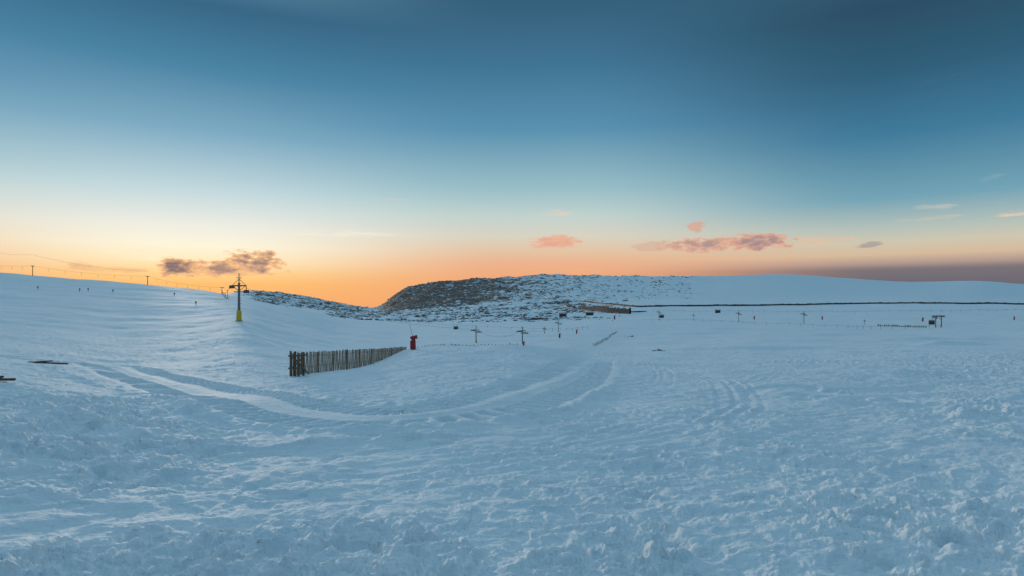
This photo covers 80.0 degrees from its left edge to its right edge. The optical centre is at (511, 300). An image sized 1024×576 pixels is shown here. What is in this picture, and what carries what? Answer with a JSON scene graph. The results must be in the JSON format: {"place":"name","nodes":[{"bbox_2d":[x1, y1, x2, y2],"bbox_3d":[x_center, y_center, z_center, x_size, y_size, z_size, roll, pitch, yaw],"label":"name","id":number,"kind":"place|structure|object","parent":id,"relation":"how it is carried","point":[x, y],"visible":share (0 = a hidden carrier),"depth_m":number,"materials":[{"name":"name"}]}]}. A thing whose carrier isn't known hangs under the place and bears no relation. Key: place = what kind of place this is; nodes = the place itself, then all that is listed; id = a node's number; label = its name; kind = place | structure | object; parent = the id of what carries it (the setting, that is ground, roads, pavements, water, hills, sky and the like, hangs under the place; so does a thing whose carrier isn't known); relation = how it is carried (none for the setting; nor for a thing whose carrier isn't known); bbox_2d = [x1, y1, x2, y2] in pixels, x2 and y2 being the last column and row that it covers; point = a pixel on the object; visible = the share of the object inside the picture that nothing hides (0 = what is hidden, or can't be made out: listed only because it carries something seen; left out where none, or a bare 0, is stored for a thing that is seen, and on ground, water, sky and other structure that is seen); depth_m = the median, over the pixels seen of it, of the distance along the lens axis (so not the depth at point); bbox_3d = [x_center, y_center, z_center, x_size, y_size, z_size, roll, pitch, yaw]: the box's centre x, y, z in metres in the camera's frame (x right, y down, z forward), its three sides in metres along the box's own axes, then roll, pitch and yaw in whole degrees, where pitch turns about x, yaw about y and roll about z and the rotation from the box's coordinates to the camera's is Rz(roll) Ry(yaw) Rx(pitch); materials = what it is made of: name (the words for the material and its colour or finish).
{"place":"outdoors","nodes":[
{"label":"outdoors","id":0,"kind":"place"},
{"bbox_2d":[326,299,627,322],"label":"boulder field","id":1,"kind":"structure","parent":0,"point":[341,314],"depth_m":597.69,"materials":[{"name":"stone"}]},
{"bbox_2d":[523,315,547,319],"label":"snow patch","id":2,"kind":"object","parent":1,"relation":"on","point":[533,317],"visible":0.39,"depth_m":390.96,"materials":[{"name":"white snow"}]},
{"bbox_2d":[0,273,1023,575],"bbox_3d":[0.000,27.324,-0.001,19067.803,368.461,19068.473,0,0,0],"label":"snow ground","id":3,"kind":"structure","parent":0,"point":[152,431],"depth_m":12.71,"materials":[{"name":"white snow"}]},
{"bbox_2d":[0,376,15,380],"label":"broken plank","id":4,"kind":"object","parent":3,"relation":"on","point":[2,378],"visible":1,"depth_m":19.13,"materials":[{"name":"brown wood"}]},
{"bbox_2d":[28,360,67,364],"bbox_3d":[-24.561,3.290,32.309,1.997,0.209,0.316,0,0,-6],"label":"broken plank","id":5,"kind":"object","parent":3,"relation":"on","point":[47,362],"visible":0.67,"depth_m":32.21,"materials":[{"name":"brown wood"}]},
{"bbox_2d":[36,266,228,297],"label":"lift cable","id":6,"kind":"object","parent":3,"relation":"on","point":[224,294],"visible":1,"depth_m":344.25,"materials":[{"name":"black metal"}]},
{"bbox_2d":[229,279,248,320],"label":"ski lift pylon","id":7,"kind":"object","parent":3,"relation":"on","point":[238,314],"visible":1,"depth_m":89.97,"materials":[{"name":"metal"}]},
{"bbox_2d":[288,347,405,375],"bbox_3d":[-10.001,3.859,41.577,0.986,2.170,17.101,0,0,12],"label":"snow fence","id":8,"kind":"object","parent":3,"relation":"on","point":[328,365],"visible":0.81,"depth_m":38.03,"materials":[{"name":"brown wood"}]},
{"bbox_2d":[410,327,417,349],"bbox_3d":[-7.855,2.981,48.502,0.665,2.275,0.401,0,0,10],"label":"snow cannon","id":9,"kind":"object","parent":3,"relation":"on","point":[412,343],"visible":0.98,"depth_m":48.37,"materials":[{"name":"metal"}]},
{"bbox_2d":[237,274,692,313],"bbox_3d":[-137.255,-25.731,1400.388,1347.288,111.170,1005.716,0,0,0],"label":"rocky ridge boulders","id":10,"kind":"object","parent":3,"relation":"on","point":[476,293],"visible":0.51,"depth_m":1297.38,"materials":[{"name":"stone"}]},
{"bbox_2d":[417,343,517,347],"bbox_3d":[-3.835,3.942,51.250,8.756,0.674,0.041,0,0,-10],"label":"snow fence","id":11,"kind":"object","parent":3,"relation":"on","point":[467,345],"visible":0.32,"depth_m":51.29,"materials":[{"name":"brown wood"}]},
{"bbox_2d":[426,323,587,330],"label":"rope fence","id":12,"kind":"object","parent":3,"relation":"on","point":[514,327],"visible":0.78,"depth_m":214.44,"materials":[{"name":"fabric"}]},
{"bbox_2d":[516,326,527,343],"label":"ski lift pylon","id":13,"kind":"object","parent":3,"relation":"on","point":[522,327],"visible":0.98,"depth_m":93.22,"materials":[{"name":"metal"}]},
{"bbox_2d":[247,288,544,336],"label":"lift cable","id":14,"kind":"object","parent":13,"relation":"attached to","point":[407,323],"visible":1,"depth_m":100.81,"materials":[{"name":"metal"}]},
{"bbox_2d":[559,312,566,317],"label":"lift hut","id":15,"kind":"object","parent":3,"relation":"on","point":[561,314],"visible":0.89,"depth_m":438.08,"materials":[{"name":"stone"}]},
{"bbox_2d":[593,332,615,345],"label":"snow fence","id":16,"kind":"object","parent":3,"relation":"on","point":[603,339],"visible":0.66,"depth_m":124.13,"materials":[{"name":"wood"}]},
{"bbox_2d":[581,305,630,313],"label":"retaining wall","id":17,"kind":"structure","parent":3,"relation":"on","point":[612,310],"depth_m":510.72,"materials":[{"name":"stone"}]},
{"bbox_2d":[648,319,940,328],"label":"rope fence","id":18,"kind":"object","parent":3,"relation":"on","point":[812,324],"visible":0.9,"depth_m":216.45,"materials":[{"name":"fabric"}]},
{"bbox_2d":[575,300,1023,306],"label":"stone wall","id":19,"kind":"structure","parent":3,"relation":"on","point":[822,304],"depth_m":643.32,"materials":[{"name":"black stone"}]},
{"bbox_2d":[677,309,1021,312],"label":"rope fence","id":20,"kind":"object","parent":3,"relation":"on","point":[872,311],"visible":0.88,"depth_m":444.51,"materials":[{"name":"fabric"}]},
{"bbox_2d":[878,324,926,326],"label":"snow fence","id":21,"kind":"object","parent":3,"relation":"on","point":[903,326],"visible":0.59,"depth_m":228.90,"materials":[{"name":"brown wood"}]},
{"bbox_2d":[932,315,944,326],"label":"lift station","id":22,"kind":"object","parent":3,"relation":"on","point":[936,316],"visible":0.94,"depth_m":221.67,"materials":[{"name":"metal"}]},
{"bbox_2d":[0,0,1023,307],"label":"sky","id":23,"kind":"structure","parent":0,"point":[350,152],"materials":[{"name":"blue"}]},
{"bbox_2d":[561,300,646,311],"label":"road","id":24,"kind":"structure","parent":0,"point":[564,302],"depth_m":709.82,"materials":[{"name":"white snow"}]},
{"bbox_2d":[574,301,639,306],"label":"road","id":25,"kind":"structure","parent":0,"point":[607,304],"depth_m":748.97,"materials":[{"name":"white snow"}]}
]}

